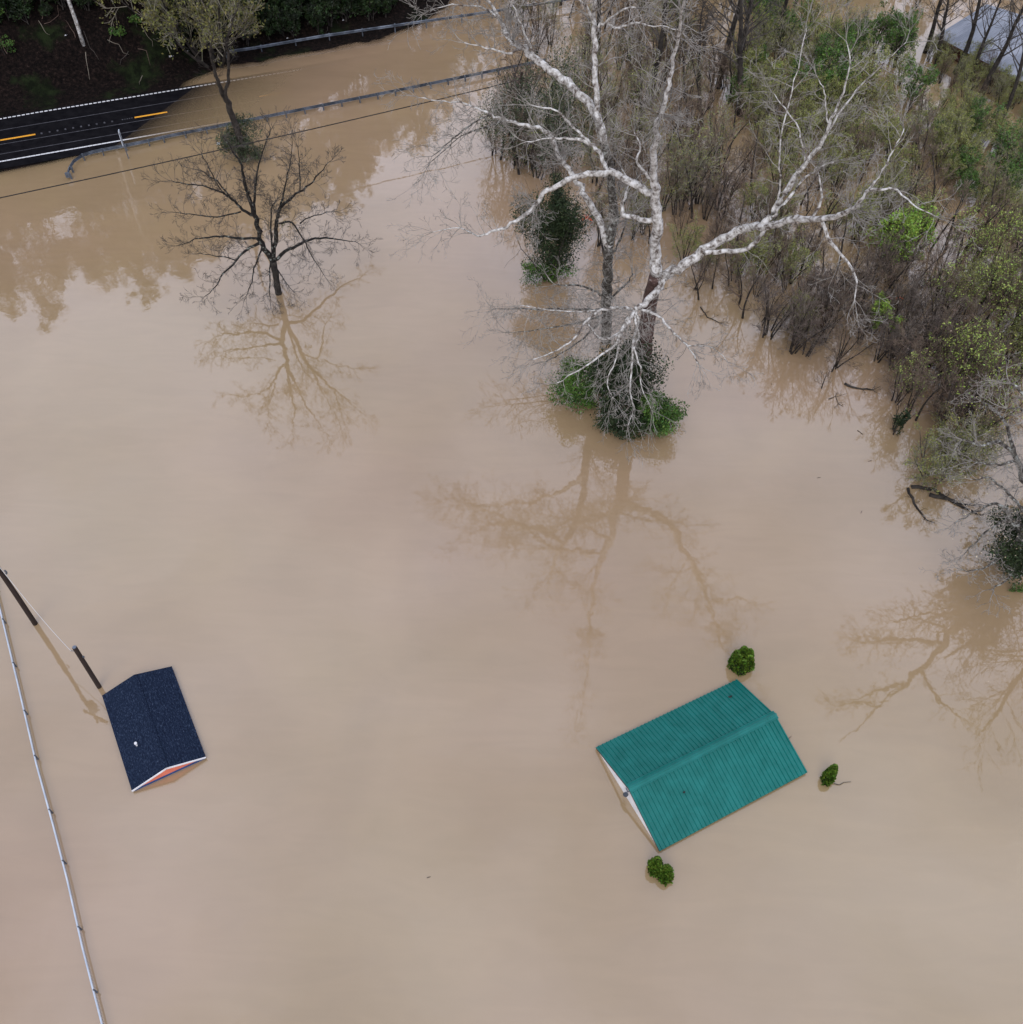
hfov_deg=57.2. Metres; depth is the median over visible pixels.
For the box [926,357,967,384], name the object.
bare tree
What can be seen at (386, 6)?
hill shrub
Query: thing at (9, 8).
hill shrub
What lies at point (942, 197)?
willow tree
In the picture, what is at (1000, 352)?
willow tree
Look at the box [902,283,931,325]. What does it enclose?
flooded shrub
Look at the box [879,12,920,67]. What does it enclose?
leafy shrub
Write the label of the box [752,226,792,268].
flooded shrub
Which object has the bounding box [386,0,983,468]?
sycamore tree
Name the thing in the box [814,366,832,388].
bare tree
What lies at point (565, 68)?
flooded shrub
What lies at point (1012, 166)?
leafy shrub
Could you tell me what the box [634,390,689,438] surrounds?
evergreen shrub
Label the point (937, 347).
flooded shrub
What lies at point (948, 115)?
thicket tree
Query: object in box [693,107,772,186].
flooded shrub
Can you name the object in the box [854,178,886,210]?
thicket tree
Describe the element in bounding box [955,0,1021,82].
bare tree
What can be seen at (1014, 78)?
thicket tree
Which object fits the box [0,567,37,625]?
utility pole
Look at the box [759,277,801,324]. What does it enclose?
flooded shrub
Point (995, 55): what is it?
flooded shrub
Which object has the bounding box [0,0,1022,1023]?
flood water
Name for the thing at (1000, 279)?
willow tree
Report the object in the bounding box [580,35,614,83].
thicket tree
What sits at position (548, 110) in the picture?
flooded shrub
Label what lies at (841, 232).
bare tree
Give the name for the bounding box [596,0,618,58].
bare tree
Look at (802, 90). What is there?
thicket tree
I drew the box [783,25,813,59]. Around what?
thicket tree
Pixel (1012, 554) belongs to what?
vine tree
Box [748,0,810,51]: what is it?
leafy shrub
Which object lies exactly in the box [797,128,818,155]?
bare tree
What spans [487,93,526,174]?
bare tree
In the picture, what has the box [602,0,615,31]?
bare tree
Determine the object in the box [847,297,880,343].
flooded shrub
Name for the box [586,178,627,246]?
thicket tree
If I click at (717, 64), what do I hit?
flooded shrub
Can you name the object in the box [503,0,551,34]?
thicket tree
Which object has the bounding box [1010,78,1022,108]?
thicket tree
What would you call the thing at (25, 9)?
hill shrub
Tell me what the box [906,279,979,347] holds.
flooded shrub
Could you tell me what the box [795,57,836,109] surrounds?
thicket tree
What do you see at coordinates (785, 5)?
bare tree
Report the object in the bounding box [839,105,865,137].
thicket tree
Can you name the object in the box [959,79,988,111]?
thicket tree
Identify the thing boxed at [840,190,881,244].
thicket tree
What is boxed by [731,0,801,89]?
bare tree
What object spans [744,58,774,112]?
thicket tree
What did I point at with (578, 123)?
flooded shrub
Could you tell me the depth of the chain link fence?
45.49 m
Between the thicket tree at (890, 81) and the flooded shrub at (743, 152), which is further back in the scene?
the thicket tree at (890, 81)
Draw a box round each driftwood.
[700,306,728,325]
[844,380,881,392]
[905,488,933,524]
[911,485,986,517]
[929,490,981,507]
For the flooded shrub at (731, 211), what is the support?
in the flood water
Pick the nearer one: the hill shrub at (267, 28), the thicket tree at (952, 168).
the thicket tree at (952, 168)
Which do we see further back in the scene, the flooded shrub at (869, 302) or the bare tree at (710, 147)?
the bare tree at (710, 147)
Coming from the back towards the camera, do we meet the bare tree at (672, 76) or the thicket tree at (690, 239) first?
the bare tree at (672, 76)
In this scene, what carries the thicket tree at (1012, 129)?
in the flood water
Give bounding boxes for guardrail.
[65,58,545,178]
[226,0,580,57]
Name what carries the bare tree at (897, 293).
in the flood water
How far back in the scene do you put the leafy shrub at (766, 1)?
101.76 m
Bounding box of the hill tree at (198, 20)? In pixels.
[95,0,269,67]
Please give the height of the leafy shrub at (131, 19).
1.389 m
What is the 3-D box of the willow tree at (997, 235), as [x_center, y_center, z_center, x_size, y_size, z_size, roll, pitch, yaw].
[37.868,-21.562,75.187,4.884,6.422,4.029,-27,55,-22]
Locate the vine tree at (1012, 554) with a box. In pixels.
[918,293,1022,681]
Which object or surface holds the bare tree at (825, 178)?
in the flood water
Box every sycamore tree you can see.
[371,0,729,391]
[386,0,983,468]
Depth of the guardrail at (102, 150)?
92.02 m
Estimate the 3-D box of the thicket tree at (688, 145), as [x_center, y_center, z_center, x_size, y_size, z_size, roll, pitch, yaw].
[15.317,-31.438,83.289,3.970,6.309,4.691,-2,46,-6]
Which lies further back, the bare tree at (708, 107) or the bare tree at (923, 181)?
the bare tree at (708, 107)
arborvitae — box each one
[647,856,662,878]
[656,864,674,886]
[727,645,754,676]
[820,763,838,786]
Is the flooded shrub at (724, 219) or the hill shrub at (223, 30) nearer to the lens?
the flooded shrub at (724, 219)
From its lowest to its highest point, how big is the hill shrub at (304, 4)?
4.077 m
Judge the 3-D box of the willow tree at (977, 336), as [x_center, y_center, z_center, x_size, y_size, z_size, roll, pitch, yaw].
[31.081,-9.920,64.893,3.563,6.878,3.923,2,49,1]
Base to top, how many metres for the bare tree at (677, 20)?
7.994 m
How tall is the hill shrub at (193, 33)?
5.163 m
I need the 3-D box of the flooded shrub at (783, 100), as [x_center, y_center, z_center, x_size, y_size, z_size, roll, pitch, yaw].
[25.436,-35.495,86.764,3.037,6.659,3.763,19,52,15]
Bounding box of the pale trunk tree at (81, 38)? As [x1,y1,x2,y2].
[67,0,84,46]
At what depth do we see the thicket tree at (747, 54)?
91.80 m
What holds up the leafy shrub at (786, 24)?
in the flood water
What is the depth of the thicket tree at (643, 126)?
83.44 m
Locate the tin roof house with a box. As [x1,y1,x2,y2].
[939,4,1022,93]
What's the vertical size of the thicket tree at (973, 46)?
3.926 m
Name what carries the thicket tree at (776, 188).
in the flood water
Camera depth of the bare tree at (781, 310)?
69.82 m
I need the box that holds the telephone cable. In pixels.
[0,79,519,197]
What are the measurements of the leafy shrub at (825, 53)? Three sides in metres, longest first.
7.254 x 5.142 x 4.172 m
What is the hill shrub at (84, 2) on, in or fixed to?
on the ground
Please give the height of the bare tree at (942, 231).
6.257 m
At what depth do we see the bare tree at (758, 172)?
81.50 m
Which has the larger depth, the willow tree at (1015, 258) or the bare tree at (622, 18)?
the bare tree at (622, 18)
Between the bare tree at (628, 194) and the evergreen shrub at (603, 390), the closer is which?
the evergreen shrub at (603, 390)
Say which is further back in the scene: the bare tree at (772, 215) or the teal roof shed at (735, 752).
the bare tree at (772, 215)
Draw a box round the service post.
[71,645,101,688]
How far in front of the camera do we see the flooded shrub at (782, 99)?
90.09 m
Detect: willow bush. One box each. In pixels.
[899,411,1000,493]
[928,402,1015,481]
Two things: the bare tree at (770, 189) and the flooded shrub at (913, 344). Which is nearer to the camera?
the flooded shrub at (913, 344)
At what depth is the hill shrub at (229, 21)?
100.12 m
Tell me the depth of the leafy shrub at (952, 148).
84.63 m
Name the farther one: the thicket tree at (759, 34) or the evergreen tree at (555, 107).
the thicket tree at (759, 34)
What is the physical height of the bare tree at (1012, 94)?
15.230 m
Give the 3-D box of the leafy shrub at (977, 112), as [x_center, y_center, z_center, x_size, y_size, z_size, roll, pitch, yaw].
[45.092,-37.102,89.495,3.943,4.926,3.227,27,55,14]
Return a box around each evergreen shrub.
[519,257,579,286]
[544,354,606,413]
[587,324,673,416]
[590,395,661,441]
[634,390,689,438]
[890,400,915,435]
[1009,582,1022,592]
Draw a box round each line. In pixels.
[0,79,238,118]
[0,111,166,140]
[0,131,170,161]
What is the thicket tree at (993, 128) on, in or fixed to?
in the flood water
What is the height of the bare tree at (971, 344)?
6.113 m
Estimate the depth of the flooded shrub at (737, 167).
79.47 m
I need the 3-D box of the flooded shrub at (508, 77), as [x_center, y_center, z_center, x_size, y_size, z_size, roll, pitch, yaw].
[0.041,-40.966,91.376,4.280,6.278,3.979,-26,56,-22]
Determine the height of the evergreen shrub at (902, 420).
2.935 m
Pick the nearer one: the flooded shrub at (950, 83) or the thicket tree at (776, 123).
the thicket tree at (776, 123)
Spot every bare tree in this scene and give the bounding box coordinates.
[141,106,382,320]
[481,98,515,159]
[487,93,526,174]
[502,27,535,91]
[504,112,521,158]
[512,14,542,65]
[514,101,539,152]
[536,155,568,195]
[569,0,587,17]
[582,60,615,97]
[589,190,609,251]
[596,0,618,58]
[596,140,628,192]
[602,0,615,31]
[603,0,629,42]
[604,0,729,107]
[605,68,630,127]
[606,2,630,54]
[610,0,639,27]
[614,122,639,196]
[615,170,645,234]
[621,75,646,122]
[624,143,649,202]
[626,28,658,111]
[633,202,652,243]
[638,148,668,187]
[645,12,684,84]
[655,60,680,101]
[658,0,732,106]
[659,105,688,164]
[660,111,701,171]
[664,0,690,47]
[668,15,690,70]
[668,35,695,99]
[671,74,705,144]
[671,153,709,218]
[672,42,717,126]
[672,129,724,201]
[678,251,707,299]
[683,0,780,116]
[683,19,706,76]
[684,27,716,75]
[685,86,723,132]
[690,0,761,89]
[694,27,732,92]
[696,53,724,108]
[697,99,719,151]
[697,248,726,288]
[704,62,721,100]
[711,164,738,224]
[715,242,738,285]
[718,253,754,303]
[719,45,736,103]
[721,108,751,160]
[723,83,755,135]
[729,255,748,293]
[729,261,767,318]
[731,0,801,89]
[731,181,758,246]
[741,116,772,186]
[746,194,782,242]
[749,154,769,198]
[757,198,787,236]
[758,190,786,219]
[763,170,798,229]
[768,0,788,51]
[771,289,798,330]
[772,74,802,131]
[791,195,822,244]
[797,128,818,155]
[797,163,820,211]
[797,222,829,270]
[800,143,835,204]
[800,270,826,300]
[806,182,850,236]
[813,241,832,279]
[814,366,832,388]
[824,180,856,213]
[825,268,858,311]
[831,196,862,269]
[833,313,861,366]
[845,220,881,266]
[849,242,881,278]
[873,231,900,288]
[873,252,893,299]
[878,256,929,301]
[883,155,912,197]
[883,192,905,237]
[885,277,923,323]
[885,357,913,400]
[897,89,927,132]
[904,162,936,205]
[906,85,941,129]
[906,135,924,193]
[906,144,936,201]
[911,141,959,215]
[911,208,937,255]
[912,95,943,146]
[912,239,949,288]
[915,364,959,420]
[918,304,959,370]
[921,327,965,377]
[922,0,974,64]
[923,0,960,53]
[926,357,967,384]
[928,190,964,252]
[928,367,974,413]
[933,340,974,405]
[933,371,970,427]
[934,187,957,228]
[935,178,973,248]
[952,291,993,337]
[953,0,995,74]
[953,315,993,364]
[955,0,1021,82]
[957,349,1013,422]
[966,198,1022,249]
[972,241,1022,300]
[975,166,1010,227]
[976,0,1022,96]
[986,194,1012,235]
[988,0,1022,114]
[994,273,1021,321]
[1003,217,1022,261]
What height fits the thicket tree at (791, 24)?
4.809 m
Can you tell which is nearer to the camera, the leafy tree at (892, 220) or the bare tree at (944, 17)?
the leafy tree at (892, 220)
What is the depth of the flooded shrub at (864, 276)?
72.87 m
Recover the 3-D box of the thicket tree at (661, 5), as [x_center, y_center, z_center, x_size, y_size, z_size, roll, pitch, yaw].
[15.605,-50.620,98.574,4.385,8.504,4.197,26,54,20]
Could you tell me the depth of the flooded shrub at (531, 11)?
103.06 m
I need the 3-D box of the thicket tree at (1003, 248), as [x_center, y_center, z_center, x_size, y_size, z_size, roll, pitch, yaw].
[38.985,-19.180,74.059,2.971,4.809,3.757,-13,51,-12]
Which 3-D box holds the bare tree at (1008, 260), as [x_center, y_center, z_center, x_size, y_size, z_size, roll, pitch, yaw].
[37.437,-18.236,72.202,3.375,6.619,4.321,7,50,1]
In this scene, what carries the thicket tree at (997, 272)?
in the flood water
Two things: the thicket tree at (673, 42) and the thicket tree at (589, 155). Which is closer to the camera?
the thicket tree at (589, 155)
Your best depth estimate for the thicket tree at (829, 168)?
82.55 m
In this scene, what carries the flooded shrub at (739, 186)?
in the flood water
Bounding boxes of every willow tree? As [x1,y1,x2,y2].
[889,348,934,416]
[919,188,945,235]
[922,319,988,379]
[924,254,984,319]
[933,324,1002,398]
[945,203,985,266]
[945,314,1002,367]
[948,332,1022,423]
[957,226,997,269]
[958,357,1007,413]
[962,253,1019,325]
[970,205,1022,268]
[973,247,1019,302]
[975,207,1022,267]
[975,352,1022,432]
[991,278,1022,342]
[995,253,1022,334]
[1002,274,1022,323]
[1009,309,1022,345]
[1010,220,1022,268]
[1010,341,1022,382]
[1011,312,1022,381]
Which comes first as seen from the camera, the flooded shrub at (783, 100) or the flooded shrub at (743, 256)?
the flooded shrub at (743, 256)
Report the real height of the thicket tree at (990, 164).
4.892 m
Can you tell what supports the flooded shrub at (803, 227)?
in the flood water
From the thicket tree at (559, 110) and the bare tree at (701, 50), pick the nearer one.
the thicket tree at (559, 110)
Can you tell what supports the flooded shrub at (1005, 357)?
in the flood water
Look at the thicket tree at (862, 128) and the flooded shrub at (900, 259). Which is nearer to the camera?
the flooded shrub at (900, 259)
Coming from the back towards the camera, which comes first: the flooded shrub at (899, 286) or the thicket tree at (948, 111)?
the thicket tree at (948, 111)
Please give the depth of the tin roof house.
100.94 m
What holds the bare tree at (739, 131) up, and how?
in the flood water
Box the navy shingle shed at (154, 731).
[102,666,205,791]
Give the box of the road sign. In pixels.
[118,129,128,158]
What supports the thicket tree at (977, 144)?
in the flood water
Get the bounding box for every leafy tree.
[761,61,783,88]
[864,201,926,259]
[868,290,906,334]
[871,207,926,270]
[893,205,938,261]
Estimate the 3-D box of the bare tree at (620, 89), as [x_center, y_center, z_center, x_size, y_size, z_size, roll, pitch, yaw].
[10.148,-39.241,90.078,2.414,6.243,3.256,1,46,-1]
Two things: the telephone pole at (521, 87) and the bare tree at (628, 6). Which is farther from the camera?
the bare tree at (628, 6)
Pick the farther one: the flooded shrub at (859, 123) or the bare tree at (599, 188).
the flooded shrub at (859, 123)
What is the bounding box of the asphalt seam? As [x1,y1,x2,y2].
[0,94,216,153]
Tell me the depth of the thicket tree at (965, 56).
97.87 m
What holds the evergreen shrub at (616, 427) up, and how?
in the flood water
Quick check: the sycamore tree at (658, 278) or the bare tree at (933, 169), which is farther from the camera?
the bare tree at (933, 169)
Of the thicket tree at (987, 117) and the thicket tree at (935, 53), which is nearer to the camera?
the thicket tree at (987, 117)
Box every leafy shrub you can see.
[0,34,15,54]
[108,25,125,39]
[127,14,141,26]
[662,0,686,19]
[724,65,753,105]
[746,43,769,85]
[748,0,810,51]
[753,0,787,31]
[773,6,796,46]
[783,55,823,102]
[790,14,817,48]
[808,48,856,112]
[811,31,862,93]
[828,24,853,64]
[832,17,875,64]
[832,61,862,102]
[848,16,874,57]
[868,0,905,54]
[874,7,923,58]
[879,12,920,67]
[894,54,941,108]
[930,118,945,143]
[944,145,972,179]
[951,144,997,187]
[953,168,984,202]
[966,96,1007,137]
[989,114,1022,193]
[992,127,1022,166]
[995,159,1022,204]
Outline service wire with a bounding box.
[0,568,70,650]
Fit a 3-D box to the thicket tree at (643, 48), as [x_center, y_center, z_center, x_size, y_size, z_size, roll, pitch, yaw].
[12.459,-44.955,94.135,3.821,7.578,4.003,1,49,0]
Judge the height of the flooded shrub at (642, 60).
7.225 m
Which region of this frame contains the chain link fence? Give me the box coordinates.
[0,605,103,1023]
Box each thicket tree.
[475,95,500,155]
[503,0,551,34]
[514,98,538,145]
[514,102,547,169]
[535,77,587,151]
[537,0,567,46]
[548,45,585,127]
[566,34,603,90]
[568,90,609,152]
[572,3,601,58]
[577,124,604,185]
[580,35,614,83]
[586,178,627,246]
[591,55,636,114]
[592,83,625,124]
[598,112,632,169]
[604,28,636,70]
[616,28,653,93]
[619,188,650,239]
[621,49,667,130]
[625,91,669,170]
[628,179,673,234]
[629,0,659,32]
[640,116,675,174]
[641,0,680,60]
[657,140,725,209]
[660,141,701,216]
[663,117,704,180]
[664,19,688,66]
[667,1,698,64]
[667,209,706,259]
[672,48,711,109]
[674,127,733,203]
[691,241,725,270]
[698,98,743,170]
[717,236,767,282]
[727,32,767,82]
[729,49,779,106]
[729,165,777,219]
[736,72,767,118]
[741,74,781,129]
[743,68,782,122]
[744,18,773,47]
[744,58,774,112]
[744,230,796,282]
[745,120,811,181]
[747,12,777,71]
[748,0,789,51]
[748,121,793,163]
[752,77,794,128]
[753,52,780,87]
[759,0,808,62]
[759,107,794,147]
[760,54,796,109]
[760,140,817,194]
[760,178,789,214]
[762,180,803,228]
[763,210,793,245]
[768,108,824,163]
[776,16,809,56]
[778,223,821,283]
[781,294,811,330]
[782,76,815,116]
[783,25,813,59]
[783,41,814,72]
[786,289,821,337]
[790,0,817,22]
[790,94,817,138]
[793,107,834,145]
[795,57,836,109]
[796,0,825,39]
[798,18,843,73]
[800,0,846,53]
[800,100,830,135]
[804,32,833,73]
[806,66,848,116]
[810,132,854,189]
[811,0,874,42]
[812,108,850,162]
[816,98,844,147]
[819,145,860,198]
[819,187,861,230]
[821,133,873,187]
[828,91,873,146]
[829,20,843,36]
[833,71,867,118]
[834,0,879,42]
[838,45,896,108]
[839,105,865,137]
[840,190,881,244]
[841,27,880,70]
[842,111,897,160]
[847,192,878,228]
[853,114,884,151]
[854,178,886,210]
[857,67,884,112]
[862,166,907,208]
[869,82,908,132]
[869,157,912,198]
[870,161,920,232]
[871,104,932,166]
[873,102,908,150]
[874,156,930,223]
[876,193,896,224]
[879,70,907,111]
[887,38,918,84]
[888,139,923,187]
[899,110,922,149]
[903,193,936,217]
[904,110,935,148]
[911,92,938,124]
[922,30,949,61]
[924,29,939,53]
[927,122,960,173]
[928,110,974,159]
[929,40,956,64]
[931,82,956,116]
[931,261,977,303]
[933,105,964,122]
[934,101,966,128]
[935,29,955,48]
[935,49,956,78]
[936,119,956,153]
[940,153,966,185]
[941,42,962,61]
[941,109,974,157]
[948,97,975,137]
[949,52,973,86]
[949,114,967,149]
[949,254,996,314]
[951,83,982,124]
[951,128,996,176]
[952,54,974,80]
[956,65,987,96]
[956,116,986,152]
[957,51,982,82]
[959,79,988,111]
[960,44,977,71]
[963,38,993,52]
[963,89,997,132]
[967,53,996,88]
[970,169,998,212]
[972,105,995,137]
[972,116,1000,142]
[975,257,1018,307]
[977,153,1008,196]
[984,105,1013,145]
[985,63,1013,87]
[987,71,1012,105]
[987,232,1022,284]
[988,163,1022,211]
[988,165,1009,196]
[989,124,1021,154]
[991,64,1015,94]
[991,302,1022,364]
[993,72,1015,99]
[993,132,1022,184]
[993,177,1022,219]
[998,122,1022,147]
[999,85,1019,106]
[1001,130,1022,163]
[1002,191,1022,236]
[1005,133,1022,164]
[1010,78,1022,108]
[1013,111,1022,137]
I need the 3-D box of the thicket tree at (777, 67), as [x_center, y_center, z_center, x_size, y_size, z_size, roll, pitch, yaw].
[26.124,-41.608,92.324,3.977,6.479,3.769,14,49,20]
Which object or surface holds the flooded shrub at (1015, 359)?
in the flood water
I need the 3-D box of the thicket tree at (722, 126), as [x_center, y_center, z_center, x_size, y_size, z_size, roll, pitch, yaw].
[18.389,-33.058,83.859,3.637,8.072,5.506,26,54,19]
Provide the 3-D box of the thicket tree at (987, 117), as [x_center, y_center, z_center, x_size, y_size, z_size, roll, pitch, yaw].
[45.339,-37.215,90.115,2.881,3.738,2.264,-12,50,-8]
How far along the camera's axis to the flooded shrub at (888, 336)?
67.66 m
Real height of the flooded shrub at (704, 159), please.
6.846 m
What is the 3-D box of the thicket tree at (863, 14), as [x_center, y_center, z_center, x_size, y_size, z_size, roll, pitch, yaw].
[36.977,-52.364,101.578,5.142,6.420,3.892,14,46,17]
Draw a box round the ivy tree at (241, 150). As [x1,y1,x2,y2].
[194,0,271,163]
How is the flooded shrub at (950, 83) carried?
in the flood water
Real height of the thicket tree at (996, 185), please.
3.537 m
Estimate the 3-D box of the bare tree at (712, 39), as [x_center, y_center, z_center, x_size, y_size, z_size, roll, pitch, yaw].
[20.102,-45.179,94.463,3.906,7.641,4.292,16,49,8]
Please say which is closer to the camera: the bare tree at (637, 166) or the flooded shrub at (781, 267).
the flooded shrub at (781, 267)
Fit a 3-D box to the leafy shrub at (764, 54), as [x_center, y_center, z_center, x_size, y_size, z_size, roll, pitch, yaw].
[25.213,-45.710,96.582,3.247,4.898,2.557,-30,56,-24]
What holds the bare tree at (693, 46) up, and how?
in the flood water
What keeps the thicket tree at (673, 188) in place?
in the flood water
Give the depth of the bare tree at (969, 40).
96.63 m
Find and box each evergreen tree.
[472,44,569,173]
[506,157,593,284]
[510,12,597,180]
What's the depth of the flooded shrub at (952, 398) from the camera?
63.45 m
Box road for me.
[0,78,239,168]
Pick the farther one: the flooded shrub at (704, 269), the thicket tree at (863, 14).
the thicket tree at (863, 14)
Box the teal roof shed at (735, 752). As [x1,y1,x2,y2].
[596,679,806,850]
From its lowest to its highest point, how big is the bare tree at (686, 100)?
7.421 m
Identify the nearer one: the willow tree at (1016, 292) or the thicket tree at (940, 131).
the willow tree at (1016, 292)
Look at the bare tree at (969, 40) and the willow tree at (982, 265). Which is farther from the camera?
the bare tree at (969, 40)
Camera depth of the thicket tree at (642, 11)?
103.74 m
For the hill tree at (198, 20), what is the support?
on the ground
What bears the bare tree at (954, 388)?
in the flood water
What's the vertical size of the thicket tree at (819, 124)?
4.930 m
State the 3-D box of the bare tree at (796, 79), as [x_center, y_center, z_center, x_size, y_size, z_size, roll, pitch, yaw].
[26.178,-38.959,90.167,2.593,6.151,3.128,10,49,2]
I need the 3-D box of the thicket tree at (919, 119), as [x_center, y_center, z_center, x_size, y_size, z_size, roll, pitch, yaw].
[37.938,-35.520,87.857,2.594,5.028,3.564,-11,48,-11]
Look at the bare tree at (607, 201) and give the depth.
75.64 m
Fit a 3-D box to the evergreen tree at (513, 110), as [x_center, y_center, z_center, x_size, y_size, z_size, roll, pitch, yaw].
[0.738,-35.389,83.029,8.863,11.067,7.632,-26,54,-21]
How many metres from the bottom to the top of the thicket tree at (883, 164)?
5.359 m
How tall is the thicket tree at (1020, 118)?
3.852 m
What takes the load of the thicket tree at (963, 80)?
in the flood water
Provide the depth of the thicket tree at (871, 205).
77.98 m
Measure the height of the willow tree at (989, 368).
5.572 m
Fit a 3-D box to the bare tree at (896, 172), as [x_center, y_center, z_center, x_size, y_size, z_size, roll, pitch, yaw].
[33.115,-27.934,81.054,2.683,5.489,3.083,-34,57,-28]
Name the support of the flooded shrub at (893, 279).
in the flood water
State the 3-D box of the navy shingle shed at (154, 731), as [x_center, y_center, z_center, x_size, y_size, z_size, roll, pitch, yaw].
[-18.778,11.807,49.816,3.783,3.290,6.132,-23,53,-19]
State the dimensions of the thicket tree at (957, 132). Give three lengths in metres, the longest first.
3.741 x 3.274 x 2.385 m
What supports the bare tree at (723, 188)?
in the flood water
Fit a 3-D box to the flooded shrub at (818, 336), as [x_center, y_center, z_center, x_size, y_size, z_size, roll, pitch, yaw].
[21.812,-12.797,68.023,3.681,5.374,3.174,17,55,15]
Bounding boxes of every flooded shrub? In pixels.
[480,83,525,140]
[494,54,532,111]
[499,49,550,97]
[502,0,526,20]
[509,64,549,109]
[511,124,562,179]
[513,108,547,165]
[515,0,546,35]
[523,0,558,54]
[536,90,567,133]
[536,112,573,162]
[539,46,583,97]
[554,102,581,155]
[557,71,605,119]
[575,5,610,67]
[576,85,611,145]
[580,50,606,97]
[580,82,637,136]
[584,188,618,231]
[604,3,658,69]
[606,110,640,169]
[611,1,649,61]
[615,122,649,174]
[618,41,657,102]
[622,153,663,224]
[623,98,654,161]
[640,87,669,124]
[644,34,687,96]
[651,76,697,151]
[657,144,691,211]
[669,198,700,236]
[680,86,717,155]
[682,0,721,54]
[686,128,718,196]
[689,7,717,55]
[690,148,759,219]
[692,172,727,220]
[692,242,726,290]
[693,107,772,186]
[698,204,736,258]
[702,155,759,209]
[705,37,736,89]
[709,201,739,236]
[720,200,745,228]
[724,222,754,256]
[728,30,759,87]
[729,237,759,273]
[740,132,771,172]
[746,268,816,339]
[749,265,780,298]
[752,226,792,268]
[756,177,785,217]
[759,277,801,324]
[767,231,801,282]
[767,234,788,263]
[768,252,797,292]
[771,89,798,113]
[772,223,810,274]
[773,91,803,152]
[774,282,825,345]
[775,286,842,356]
[779,203,802,234]
[790,268,844,317]
[792,307,843,359]
[794,207,816,246]
[798,225,828,265]
[800,254,831,291]
[803,271,851,329]
[805,265,864,327]
[810,291,860,341]
[812,261,849,293]
[824,262,868,310]
[824,306,902,371]
[832,249,884,287]
[836,104,881,146]
[842,123,876,173]
[842,262,880,318]
[842,268,867,305]
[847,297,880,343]
[848,250,884,292]
[851,279,896,323]
[851,288,896,331]
[857,127,885,182]
[859,227,917,281]
[864,306,916,367]
[868,221,923,270]
[871,269,922,324]
[873,204,915,249]
[875,327,943,393]
[876,309,928,359]
[883,251,916,291]
[884,309,924,351]
[885,323,929,369]
[886,346,941,412]
[887,288,944,342]
[891,277,924,312]
[893,230,936,271]
[894,171,928,207]
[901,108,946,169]
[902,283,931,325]
[905,263,933,298]
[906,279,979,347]
[906,297,965,360]
[914,254,973,323]
[919,317,957,372]
[921,226,969,287]
[925,164,956,204]
[925,368,981,422]
[935,364,1022,443]
[936,55,956,83]
[937,326,976,390]
[946,69,960,97]
[947,299,1004,341]
[951,288,981,332]
[957,243,991,283]
[962,306,1013,361]
[969,65,983,89]
[969,332,1003,380]
[969,350,1022,404]
[975,78,990,97]
[979,61,1003,93]
[980,339,1022,386]
[982,51,999,71]
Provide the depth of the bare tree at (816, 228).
74.82 m
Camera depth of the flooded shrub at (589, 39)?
97.25 m
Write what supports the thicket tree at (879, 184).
in the flood water
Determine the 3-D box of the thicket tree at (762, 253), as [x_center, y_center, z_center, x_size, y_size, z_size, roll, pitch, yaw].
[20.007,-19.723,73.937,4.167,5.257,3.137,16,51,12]
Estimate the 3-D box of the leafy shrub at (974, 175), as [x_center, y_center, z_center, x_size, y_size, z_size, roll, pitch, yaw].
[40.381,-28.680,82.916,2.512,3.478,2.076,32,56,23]
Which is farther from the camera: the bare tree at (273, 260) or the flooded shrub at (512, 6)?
the flooded shrub at (512, 6)
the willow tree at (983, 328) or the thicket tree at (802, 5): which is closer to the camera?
the willow tree at (983, 328)
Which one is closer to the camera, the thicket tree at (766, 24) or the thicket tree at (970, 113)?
the thicket tree at (970, 113)
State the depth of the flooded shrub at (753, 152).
84.54 m
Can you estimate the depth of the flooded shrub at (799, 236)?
74.33 m
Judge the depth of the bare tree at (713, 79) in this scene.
93.82 m
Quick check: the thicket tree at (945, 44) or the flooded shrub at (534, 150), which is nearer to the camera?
the flooded shrub at (534, 150)
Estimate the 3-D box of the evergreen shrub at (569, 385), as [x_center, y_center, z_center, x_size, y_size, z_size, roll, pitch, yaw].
[4.647,-8.863,65.107,3.956,3.852,4.718,37,58,27]
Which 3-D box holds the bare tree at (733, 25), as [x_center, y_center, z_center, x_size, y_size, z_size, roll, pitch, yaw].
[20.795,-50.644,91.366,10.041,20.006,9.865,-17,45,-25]
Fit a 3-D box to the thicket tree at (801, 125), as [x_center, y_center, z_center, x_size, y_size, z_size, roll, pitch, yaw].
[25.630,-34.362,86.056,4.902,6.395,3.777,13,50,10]
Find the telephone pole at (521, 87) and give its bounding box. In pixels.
[519,72,523,114]
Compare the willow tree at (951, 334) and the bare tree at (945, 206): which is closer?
the willow tree at (951, 334)
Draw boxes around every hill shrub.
[0,0,22,20]
[7,0,34,24]
[38,0,52,17]
[52,0,70,9]
[73,0,95,10]
[153,19,165,37]
[164,7,191,50]
[172,0,200,34]
[188,12,215,43]
[203,0,224,22]
[215,18,229,41]
[224,13,236,32]
[228,0,256,45]
[241,0,263,24]
[259,12,274,40]
[260,0,273,24]
[261,2,288,35]
[268,0,284,11]
[279,0,304,17]
[280,9,301,36]
[297,0,309,8]
[302,0,320,24]
[305,5,327,34]
[308,0,330,8]
[315,0,342,26]
[331,0,357,21]
[350,0,363,13]
[356,0,381,20]
[379,0,393,16]
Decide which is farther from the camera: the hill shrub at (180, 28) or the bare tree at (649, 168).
the hill shrub at (180, 28)
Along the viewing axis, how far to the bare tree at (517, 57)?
91.48 m
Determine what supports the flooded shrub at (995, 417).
in the flood water
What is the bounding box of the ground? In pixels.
[0,0,451,172]
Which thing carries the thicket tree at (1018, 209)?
in the flood water

